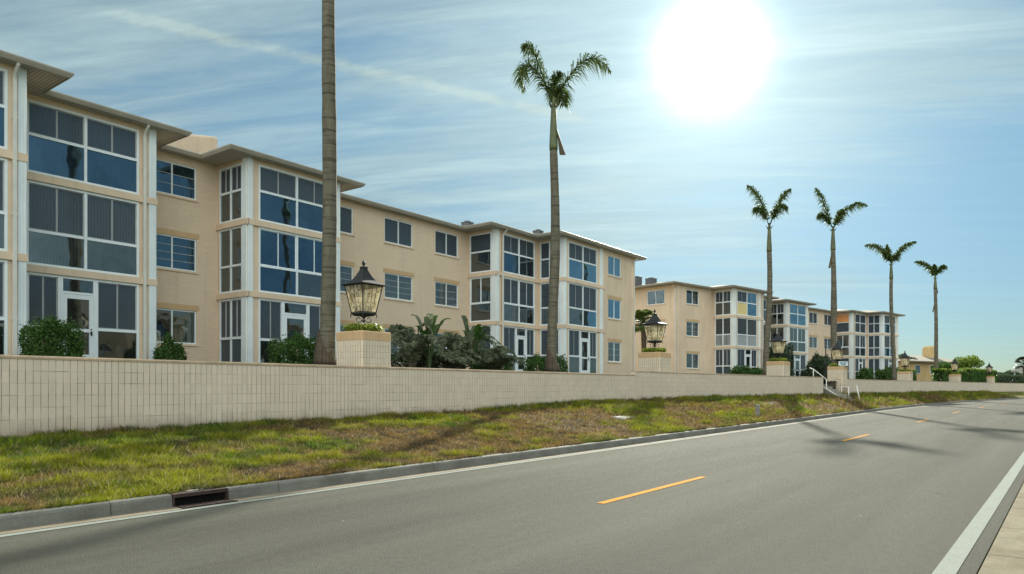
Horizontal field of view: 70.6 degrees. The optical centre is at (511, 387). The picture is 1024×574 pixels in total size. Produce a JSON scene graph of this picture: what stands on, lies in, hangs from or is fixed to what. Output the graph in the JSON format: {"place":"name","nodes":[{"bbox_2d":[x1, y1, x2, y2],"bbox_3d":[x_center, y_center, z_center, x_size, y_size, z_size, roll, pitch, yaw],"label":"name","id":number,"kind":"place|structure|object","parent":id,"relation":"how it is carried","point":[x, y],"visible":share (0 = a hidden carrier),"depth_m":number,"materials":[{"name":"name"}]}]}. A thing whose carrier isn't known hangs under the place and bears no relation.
{"place":"outdoors","nodes":[
{"label":"outdoors","id":0,"kind":"place"},
{"bbox_2d":[0,399,1023,573],"bbox_3d":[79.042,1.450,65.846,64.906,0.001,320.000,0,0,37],"label":"road","id":1,"kind":"structure","parent":0,"point":[901,491],"depth_m":8.06,"materials":[{"name":"grey asphalt"}]},
{"bbox_2d":[0,399,1010,533],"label":"gutter pan","id":2,"kind":"object","parent":1,"relation":"on","point":[163,509],"visible":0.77,"depth_m":10.68,"materials":[{"name":"concrete"}]},
{"bbox_2d":[0,399,1011,536],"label":"edge line","id":3,"kind":"object","parent":1,"relation":"on","point":[39,530],"visible":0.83,"depth_m":9.95,"materials":[{"name":"white paint"}]},
{"bbox_2d":[0,398,1023,530],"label":"kerb","id":4,"kind":"structure","parent":1,"relation":"on","point":[22,519],"depth_m":10.87,"materials":[{"name":"concrete"}]},
{"bbox_2d":[163,486,237,508],"bbox_3d":[-3.963,1.471,9.114,0.645,0.358,0.730,0,0,37],"label":"storm drain","id":5,"kind":"object","parent":4,"relation":"in","point":[191,498],"visible":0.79,"depth_m":9.04,"materials":[{"name":"metal"}]},
{"bbox_2d":[598,404,1001,503],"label":"line","id":6,"kind":"object","parent":1,"relation":"on","point":[642,492],"visible":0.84,"depth_m":10.35,"materials":[{"name":"yellow paint"}]},
{"bbox_2d":[932,452,1023,573],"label":"edge line","id":7,"kind":"object","parent":1,"relation":"on","point":[953,559],"visible":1,"depth_m":7.41,"materials":[{"name":"white paint"}]},
{"bbox_2d":[0,390,1023,513],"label":"verge","id":8,"kind":"structure","parent":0,"point":[1018,394],"depth_m":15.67,"materials":[{"name":"green plant"}]},
{"bbox_2d":[0,355,634,436],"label":"garden wall","id":9,"kind":"structure","parent":8,"relation":"on","point":[44,393],"depth_m":15.31,"materials":[{"name":"tile"}]},
{"bbox_2d":[336,330,390,366],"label":"pier","id":10,"kind":"structure","parent":8,"relation":"on","point":[362,348],"depth_m":18.46,"materials":[{"name":"tile"}]},
{"bbox_2d":[342,323,383,331],"bbox_3d":[-3.882,-1.557,18.829,1.142,0.234,1.157,0,0,37],"label":"pier planting","id":11,"kind":"object","parent":10,"relation":"on","point":[363,326],"visible":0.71,"depth_m":18.50,"materials":[{"name":"green plant"}]},
{"bbox_2d":[341,259,386,322],"bbox_3d":[-3.864,-2.400,18.847,0.840,1.920,0.840,0,0,37],"label":"lantern","id":12,"kind":"object","parent":10,"relation":"on","point":[363,288],"visible":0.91,"depth_m":18.68,"materials":[{"name":"black metal"}]},
{"bbox_2d":[638,352,670,371],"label":"pier","id":13,"kind":"structure","parent":8,"relation":"on","point":[656,361],"depth_m":32.01,"materials":[{"name":"tile"}]},
{"bbox_2d":[641,309,667,346],"bbox_3d":[6.401,-2.554,32.436,0.899,1.978,0.899,0,0,40],"label":"lantern","id":14,"kind":"object","parent":13,"relation":"on","point":[654,325],"visible":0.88,"depth_m":32.26,"materials":[{"name":"beige glass"}]},
{"bbox_2d":[631,371,822,400],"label":"garden wall","id":15,"kind":"structure","parent":8,"relation":"on","point":[651,384],"depth_m":36.04,"materials":[{"name":"tile"}]},
{"bbox_2d":[766,361,789,375],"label":"pier","id":16,"kind":"structure","parent":8,"relation":"on","point":[779,368],"depth_m":43.21,"materials":[{"name":"tile"}]},
{"bbox_2d":[769,331,786,357],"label":"lantern","id":17,"kind":"object","parent":16,"relation":"on","point":[778,342],"visible":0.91,"depth_m":43.46,"materials":[{"name":"black metal"}]},
{"bbox_2d":[827,366,847,393],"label":"pier","id":18,"kind":"structure","parent":8,"relation":"on","point":[834,373],"depth_m":50.88,"materials":[{"name":"tile"}]},
{"bbox_2d":[829,340,844,363],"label":"lantern","id":19,"kind":"object","parent":18,"relation":"on","point":[837,350],"visible":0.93,"depth_m":51.09,"materials":[{"name":"beige glass"}]},
{"bbox_2d":[836,379,951,392],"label":"garden wall","id":20,"kind":"structure","parent":8,"relation":"on","point":[866,386],"depth_m":60.36,"materials":[{"name":"tile"}]},
{"bbox_2d":[897,371,912,380],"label":"pier","id":21,"kind":"structure","parent":8,"relation":"on","point":[905,375],"depth_m":64.74,"materials":[{"name":"tile"}]},
{"bbox_2d":[952,382,1023,391],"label":"garden wall","id":22,"kind":"structure","parent":8,"relation":"on","point":[991,387],"depth_m":92.56,"materials":[{"name":"tile"}]},
{"bbox_2d":[0,0,1023,373],"label":"sky","id":23,"kind":"structure","parent":0,"point":[912,111],"materials":[{"name":"blue"}]},
{"bbox_2d":[978,483,1023,573],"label":"sidewalk","id":24,"kind":"structure","parent":0,"point":[1005,555],"depth_m":6.50,"materials":[{"name":"concrete"}]},
{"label":"terrace lawn","id":25,"kind":"structure","parent":0,"visible":0},
{"bbox_2d":[17,314,87,356],"bbox_3d":[-11.084,-1.035,17.419,1.256,1.483,1.505,0,0,37],"label":"bush","id":26,"kind":"object","parent":25,"relation":"on","point":[51,327],"visible":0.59,"depth_m":17.20,"materials":[{"name":"green plant"}]},
{"bbox_2d":[152,331,187,359],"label":"bush","id":27,"kind":"object","parent":25,"relation":"on","point":[170,349],"visible":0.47,"depth_m":22.71,"materials":[{"name":"green plant"}]},
{"bbox_2d":[265,330,316,363],"bbox_3d":[-7.018,-1.086,23.769,1.420,1.590,2.348,0,0,37],"label":"bush","id":28,"kind":"object","parent":25,"relation":"on","point":[300,343],"visible":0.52,"depth_m":23.34,"materials":[{"name":"green plant"}]},
{"bbox_2d":[0,50,646,373],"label":"apartment building","id":29,"kind":"structure","parent":25,"relation":"on","point":[123,234],"depth_m":26.60,"materials":[{"name":"beige paint"}]},
{"bbox_2d":[0,259,7,354],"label":"window","id":30,"kind":"structure","parent":29,"relation":"in","point":[3,263],"depth_m":18.59,"materials":[{"name":"white metal"}]},
{"bbox_2d":[0,157,7,251],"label":"window","id":31,"kind":"structure","parent":29,"relation":"in","point":[3,161],"depth_m":18.59,"materials":[{"name":"white metal"}]},
{"bbox_2d":[0,68,7,149],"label":"window","id":32,"kind":"structure","parent":29,"relation":"in","point":[3,72],"depth_m":18.58,"materials":[{"name":"white metal"}]},
{"bbox_2d":[27,272,59,343],"bbox_3d":[-13.515,-2.015,20.840,0.082,2.528,0.883,0,0,37],"label":"window","id":33,"kind":"structure","parent":29,"relation":"in","point":[43,290],"depth_m":20.82,"materials":[{"name":"grey glass"}]},
{"bbox_2d":[60,275,95,295],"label":"window","id":34,"kind":"structure","parent":29,"relation":"in","point":[93,281],"depth_m":21.56,"materials":[{"name":"white metal"}]},
{"bbox_2d":[63,293,92,356],"bbox_3d":[-12.939,-1.768,21.574,0.110,1.995,0.836,0,0,37],"label":"door","id":35,"kind":"structure","parent":29,"relation":"in","point":[71,296],"depth_m":21.82,"materials":[{"name":"white metal"}]},
{"bbox_2d":[27,180,138,276],"bbox_3d":[-12.874,-4.695,21.781,0.177,2.388,3.158,0,0,37],"label":"window","id":36,"kind":"structure","parent":29,"relation":"in","point":[68,213],"depth_m":21.55,"materials":[{"name":"grey glass"}]},
{"bbox_2d":[27,99,138,194],"bbox_3d":[-12.836,-7.150,21.753,0.082,2.058,3.158,0,0,37],"label":"window","id":37,"kind":"structure","parent":29,"relation":"in","point":[62,143],"depth_m":21.67,"materials":[{"name":"blue glass"}]},
{"bbox_2d":[96,280,138,358],"bbox_3d":[-12.280,-2.015,22.501,0.082,2.528,1.294,0,0,37],"label":"window","id":38,"kind":"structure","parent":29,"relation":"in","point":[117,303],"depth_m":22.51,"materials":[{"name":"grey glass"}]},
{"bbox_2d":[156,308,195,343],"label":"window","id":39,"kind":"structure","parent":29,"relation":"in","point":[181,321],"depth_m":26.29,"materials":[{"name":"grey glass"}]},
{"bbox_2d":[156,233,195,271],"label":"window","id":40,"kind":"structure","parent":29,"relation":"in","point":[172,252],"depth_m":26.00,"materials":[{"name":"blue glass"}]},
{"bbox_2d":[156,158,195,199],"bbox_3d":[-12.187,-7.460,25.887,0.082,1.178,1.808,0,0,37],"label":"window","id":41,"kind":"structure","parent":29,"relation":"in","point":[172,178],"depth_m":26.00,"materials":[{"name":"blue glass"}]},
{"bbox_2d":[219,297,241,361],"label":"window","id":42,"kind":"structure","parent":29,"relation":"in","point":[230,310],"depth_m":26.73,"materials":[{"name":"grey glass"}]},
{"bbox_2d":[219,226,241,293],"bbox_3d":[-10.379,-4.695,26.753,1.478,2.388,0.082,0,0,37],"label":"window","id":43,"kind":"structure","parent":29,"relation":"in","point":[231,265],"depth_m":26.74,"materials":[{"name":"white metal"}]},
{"bbox_2d":[219,163,241,223],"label":"window","id":44,"kind":"structure","parent":29,"relation":"in","point":[230,178],"depth_m":26.73,"materials":[{"name":"white metal"}]},
{"bbox_2d":[259,298,282,362],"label":"window","id":45,"kind":"structure","parent":29,"relation":"in","point":[270,310],"depth_m":26.92,"materials":[{"name":"grey glass"}]},
{"bbox_2d":[259,227,321,298],"bbox_3d":[-8.296,-4.695,27.860,0.082,2.388,3.378,0,0,37],"label":"window","id":46,"kind":"structure","parent":29,"relation":"in","point":[282,255],"depth_m":27.47,"materials":[{"name":"blue glass"}]},
{"bbox_2d":[259,164,322,232],"bbox_3d":[-8.296,-7.150,27.860,0.082,2.058,3.378,0,0,37],"label":"window","id":47,"kind":"structure","parent":29,"relation":"in","point":[285,198],"depth_m":27.61,"materials":[{"name":"blue glass"}]},
{"bbox_2d":[285,315,306,352],"bbox_3d":[-8.336,-1.767,27.805,0.064,1.995,1.005,0,0,37],"label":"door","id":48,"kind":"structure","parent":29,"relation":"in","point":[304,318],"depth_m":27.95,"materials":[{"name":"white metal"}]},
{"bbox_2d":[308,304,320,358],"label":"window","id":49,"kind":"structure","parent":29,"relation":"in","point":[314,310],"depth_m":28.50,"materials":[{"name":"grey glass"}]},
{"bbox_2d":[340,206,352,233],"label":"window","id":50,"kind":"structure","parent":29,"relation":"in","point":[346,214],"depth_m":32.33,"materials":[{"name":"grey glass"}]},
{"bbox_2d":[385,273,411,300],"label":"window","id":51,"kind":"structure","parent":29,"relation":"in","point":[399,287],"depth_m":34.98,"materials":[{"name":"glass"}]},
{"bbox_2d":[385,217,411,246],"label":"window","id":52,"kind":"structure","parent":29,"relation":"in","point":[398,232],"depth_m":34.86,"materials":[{"name":"grey glass"}]},
{"bbox_2d":[435,281,457,306],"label":"window","id":53,"kind":"structure","parent":29,"relation":"in","point":[450,298],"depth_m":37.88,"materials":[{"name":"white metal"}]},
{"bbox_2d":[435,230,457,256],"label":"window","id":54,"kind":"structure","parent":29,"relation":"in","point":[445,243],"depth_m":37.63,"materials":[{"name":"grey glass"}]},
{"bbox_2d":[470,276,490,321],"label":"window","id":55,"kind":"structure","parent":29,"relation":"in","point":[480,278],"depth_m":38.49,"materials":[{"name":"white metal"}]},
{"bbox_2d":[470,232,490,273],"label":"window","id":56,"kind":"structure","parent":29,"relation":"in","point":[479,243],"depth_m":38.51,"materials":[{"name":"grey glass"}]},
{"bbox_2d":[504,326,515,370],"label":"window","id":57,"kind":"structure","parent":29,"relation":"in","point":[509,332],"depth_m":38.94,"materials":[{"name":"grey glass"}]},
{"bbox_2d":[504,277,534,324],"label":"window","id":58,"kind":"structure","parent":29,"relation":"in","point":[520,293],"depth_m":39.51,"materials":[{"name":"grey glass"}]},
{"bbox_2d":[504,234,534,277],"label":"window","id":59,"kind":"structure","parent":29,"relation":"in","point":[515,248],"depth_m":39.35,"materials":[{"name":"blue glass"}]},
{"bbox_2d":[526,328,534,369],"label":"window","id":60,"kind":"structure","parent":29,"relation":"in","point":[530,333],"depth_m":40.44,"materials":[{"name":"grey glass"}]},
{"bbox_2d":[540,241,550,278],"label":"window","id":61,"kind":"structure","parent":29,"relation":"in","point":[545,246],"depth_m":40.74,"materials":[{"name":"grey glass"}]},
{"bbox_2d":[540,328,558,357],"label":"window","id":62,"kind":"structure","parent":29,"relation":"in","point":[543,332],"depth_m":40.78,"materials":[{"name":"grey glass"}]},
{"bbox_2d":[540,282,558,325],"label":"window","id":63,"kind":"structure","parent":29,"relation":"in","point":[544,287],"depth_m":40.78,"materials":[{"name":"white metal"}]},
{"bbox_2d":[568,329,579,372],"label":"window","id":64,"kind":"structure","parent":29,"relation":"in","point":[573,335],"depth_m":40.84,"materials":[{"name":"grey glass"}]},
{"bbox_2d":[568,282,596,327],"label":"window","id":65,"kind":"structure","parent":29,"relation":"in","point":[580,297],"depth_m":41.81,"materials":[{"name":"grey glass"}]},
{"bbox_2d":[568,241,596,283],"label":"window","id":66,"kind":"structure","parent":29,"relation":"in","point":[582,260],"depth_m":41.62,"materials":[{"name":"blue glass"}]},
{"bbox_2d":[590,331,596,372],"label":"window","id":67,"kind":"structure","parent":29,"relation":"in","point":[593,335],"depth_m":42.66,"materials":[{"name":"grey glass"}]},
{"bbox_2d":[608,298,620,319],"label":"window","id":68,"kind":"structure","parent":29,"relation":"in","point":[614,306],"depth_m":44.79,"materials":[{"name":"blue glass"}]},
{"bbox_2d":[608,255,620,276],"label":"window","id":69,"kind":"structure","parent":29,"relation":"in","point":[614,264],"depth_m":44.79,"materials":[{"name":"blue glass"}]},
{"bbox_2d":[313,0,336,364],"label":"royal palm","id":70,"kind":"object","parent":25,"relation":"on","point":[325,350],"visible":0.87,"depth_m":19.27,"materials":[{"name":"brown plant"}]},
{"bbox_2d":[387,323,443,367],"bbox_3d":[-3.591,-1.322,26.162,2.285,2.047,2.427,0,0,-17],"label":"palm shrub","id":71,"kind":"object","parent":25,"relation":"on","point":[406,336],"visible":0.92,"depth_m":25.71,"materials":[{"name":"green plant"}]},
{"bbox_2d":[391,349,445,367],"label":"bush","id":72,"kind":"object","parent":25,"relation":"on","point":[434,365],"visible":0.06,"depth_m":28.49,"materials":[{"name":"green plant"}]},
{"bbox_2d":[391,346,453,367],"bbox_3d":[-3.455,-0.962,27.673,2.646,1.328,2.302,0,0,17],"label":"palm shrub","id":73,"kind":"object","parent":25,"relation":"on","point":[422,363],"visible":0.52,"depth_m":27.31,"materials":[{"name":"green plant"}]},
{"bbox_2d":[410,313,451,367],"bbox_3d":[-3.051,-1.556,26.752,1.401,2.318,1.584,0,0,37],"label":"broadleaf plant","id":74,"kind":"object","parent":25,"relation":"on","point":[429,319],"visible":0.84,"depth_m":26.57,"materials":[{"name":"green plant"}]},
{"bbox_2d":[432,350,488,368],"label":"palm shrub","id":75,"kind":"object","parent":25,"relation":"on","point":[458,358],"visible":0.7,"depth_m":28.18,"materials":[{"name":"green plant"}]},
{"bbox_2d":[431,331,504,368],"bbox_3d":[-2.064,-1.300,30.038,3.240,2.002,3.072,0,0,-40],"label":"palm shrub","id":76,"kind":"object","parent":25,"relation":"on","point":[460,344],"visible":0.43,"depth_m":29.44,"materials":[{"name":"green plant"}]},
{"bbox_2d":[461,315,492,368],"bbox_3d":[-1.508,-1.627,28.981,1.304,2.460,1.295,0,0,37],"label":"broadleaf plant","id":77,"kind":"object","parent":25,"relation":"on","point":[473,333],"visible":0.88,"depth_m":28.91,"materials":[{"name":"green plant"}]},
{"bbox_2d":[475,346,528,369],"bbox_3d":[-0.569,-1.018,30.450,2.457,1.439,2.638,0,0,9],"label":"palm shrub","id":78,"kind":"object","parent":25,"relation":"on","point":[495,358],"visible":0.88,"depth_m":30.23,"materials":[{"name":"green plant"}]},
{"bbox_2d":[521,352,545,371],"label":"bush","id":79,"kind":"object","parent":25,"relation":"on","point":[536,360],"visible":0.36,"depth_m":32.98,"materials":[{"name":"green plant"}]},
{"bbox_2d":[510,40,611,371],"bbox_3d":[1.741,-6.685,27.710,3.875,13.078,2.552,0,0,-5],"label":"royal palm","id":80,"kind":"object","parent":25,"relation":"on","point":[555,95],"visible":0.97,"depth_m":27.25,"materials":[{"name":"green plant"}]},
{"bbox_2d":[635,309,652,351],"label":"fan palm","id":81,"kind":"object","parent":25,"relation":"on","point":[640,315],"visible":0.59,"depth_m":49.57,"materials":[{"name":"green plant"}]},
{"bbox_2d":[729,364,750,374],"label":"bush","id":82,"kind":"object","parent":25,"relation":"on","point":[739,369],"visible":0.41,"depth_m":54.65,"materials":[{"name":"green plant"}]},
{"bbox_2d":[746,185,791,374],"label":"royal palm","id":83,"kind":"object","parent":25,"relation":"on","point":[762,211],"visible":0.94,"depth_m":46.90,"materials":[{"name":"green plant"}]},
{"bbox_2d":[635,281,905,379],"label":"apartment building","id":84,"kind":"structure","parent":25,"relation":"on","point":[719,329],"depth_m":62.19,"materials":[{"name":"beige paint"}]},
{"bbox_2d":[715,348,730,373],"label":"window","id":85,"kind":"structure","parent":84,"relation":"in","point":[722,356],"depth_m":61.32,"materials":[{"name":"grey glass"}]},
{"bbox_2d":[715,317,730,346],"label":"window","id":86,"kind":"structure","parent":84,"relation":"in","point":[722,325],"depth_m":61.23,"materials":[{"name":"grey glass"}]},
{"bbox_2d":[715,290,730,315],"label":"window","id":87,"kind":"structure","parent":84,"relation":"in","point":[723,297],"depth_m":61.23,"materials":[{"name":"white metal"}]},
{"bbox_2d":[737,317,756,346],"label":"window","id":88,"kind":"structure","parent":84,"relation":"in","point":[746,328],"depth_m":61.82,"materials":[{"name":"grey glass"}]},
{"bbox_2d":[737,290,756,316],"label":"window","id":89,"kind":"structure","parent":84,"relation":"in","point":[746,301],"depth_m":61.82,"materials":[{"name":"blue glass"}]},
{"bbox_2d":[772,303,783,324],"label":"window","id":90,"kind":"structure","parent":84,"relation":"in","point":[777,309],"depth_m":70.64,"materials":[{"name":"white metal"}]},
{"bbox_2d":[789,327,805,352],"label":"window","id":91,"kind":"structure","parent":84,"relation":"in","point":[796,335],"depth_m":71.50,"materials":[{"name":"grey glass"}]},
{"bbox_2d":[789,303,805,325],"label":"window","id":92,"kind":"structure","parent":84,"relation":"in","point":[797,313],"depth_m":71.36,"materials":[{"name":"blue glass"}]},
{"bbox_2d":[837,314,848,332],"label":"window","id":93,"kind":"structure","parent":84,"relation":"in","point":[842,319],"depth_m":80.51,"materials":[{"name":"orange glass"}]},
{"bbox_2d":[854,314,865,333],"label":"window","id":94,"kind":"structure","parent":84,"relation":"in","point":[860,320],"depth_m":81.22,"materials":[{"name":"glass"}]},
{"bbox_2d":[855,334,865,356],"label":"window","id":95,"kind":"structure","parent":84,"relation":"in","point":[860,340],"depth_m":81.22,"materials":[{"name":"white metal"}]},
{"bbox_2d":[868,335,879,356],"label":"window","id":96,"kind":"structure","parent":84,"relation":"in","point":[874,340],"depth_m":81.78,"materials":[{"name":"grey glass"}]},
{"bbox_2d":[868,315,879,333],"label":"window","id":97,"kind":"structure","parent":84,"relation":"in","point":[873,320],"depth_m":81.78,"materials":[{"name":"grey glass"}]},
{"bbox_2d":[884,335,895,356],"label":"window","id":98,"kind":"structure","parent":84,"relation":"in","point":[887,339],"depth_m":82.06,"materials":[{"name":"white metal"}]},
{"bbox_2d":[769,343,795,375],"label":"bush","id":99,"kind":"object","parent":25,"relation":"on","point":[788,355],"visible":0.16,"depth_m":63.00,"materials":[{"name":"green plant"}]},
{"bbox_2d":[804,351,830,383],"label":"bush","id":100,"kind":"object","parent":25,"relation":"on","point":[817,362],"visible":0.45,"depth_m":66.97,"materials":[{"name":"green plant"}]},
{"bbox_2d":[814,188,867,363],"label":"royal palm","id":101,"kind":"object","parent":25,"relation":"on","point":[826,218],"visible":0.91,"depth_m":55.89,"materials":[{"name":"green plant"}]},
{"bbox_2d":[857,366,874,379],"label":"bush","id":102,"kind":"object","parent":25,"relation":"on","point":[867,374],"visible":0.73,"depth_m":72.98,"materials":[{"name":"green plant"}]},
{"bbox_2d":[875,366,900,379],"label":"bush","id":103,"kind":"object","parent":25,"relation":"on","point":[884,374],"visible":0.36,"depth_m":75.25,"materials":[{"name":"green plant"}]},
{"bbox_2d":[864,241,916,379],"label":"royal palm","id":104,"kind":"object","parent":25,"relation":"on","point":[886,252],"visible":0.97,"depth_m":72.78,"materials":[{"name":"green plant"}]},
{"bbox_2d":[898,346,952,380],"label":"house","id":105,"kind":"structure","parent":25,"relation":"on","point":[923,363],"depth_m":108.10,"materials":[{"name":"yellow paint"}]},
{"bbox_2d":[914,260,947,368],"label":"royal palm","id":106,"kind":"object","parent":25,"relation":"on","point":[934,270],"visible":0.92,"depth_m":84.76,"materials":[{"name":"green plant"}]},
{"bbox_2d":[931,368,967,381],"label":"hedge","id":107,"kind":"object","parent":25,"relation":"on","point":[942,372],"visible":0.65,"depth_m":81.09,"materials":[{"name":"green plant"}]},
{"bbox_2d":[950,355,985,369],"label":"leafy tree","id":108,"kind":"object","parent":25,"relation":"on","point":[972,361],"visible":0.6,"depth_m":99.17,"materials":[{"name":"green plant"}]},
{"bbox_2d":[959,367,998,382],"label":"hedge","id":109,"kind":"object","parent":25,"relation":"on","point":[976,375],"visible":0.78,"depth_m":92.98,"materials":[{"name":"green plant"}]},
{"bbox_2d":[992,374,1023,382],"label":"hedge","id":110,"kind":"object","parent":25,"relation":"on","point":[1005,378],"visible":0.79,"depth_m":106.99,"materials":[{"name":"green plant"}]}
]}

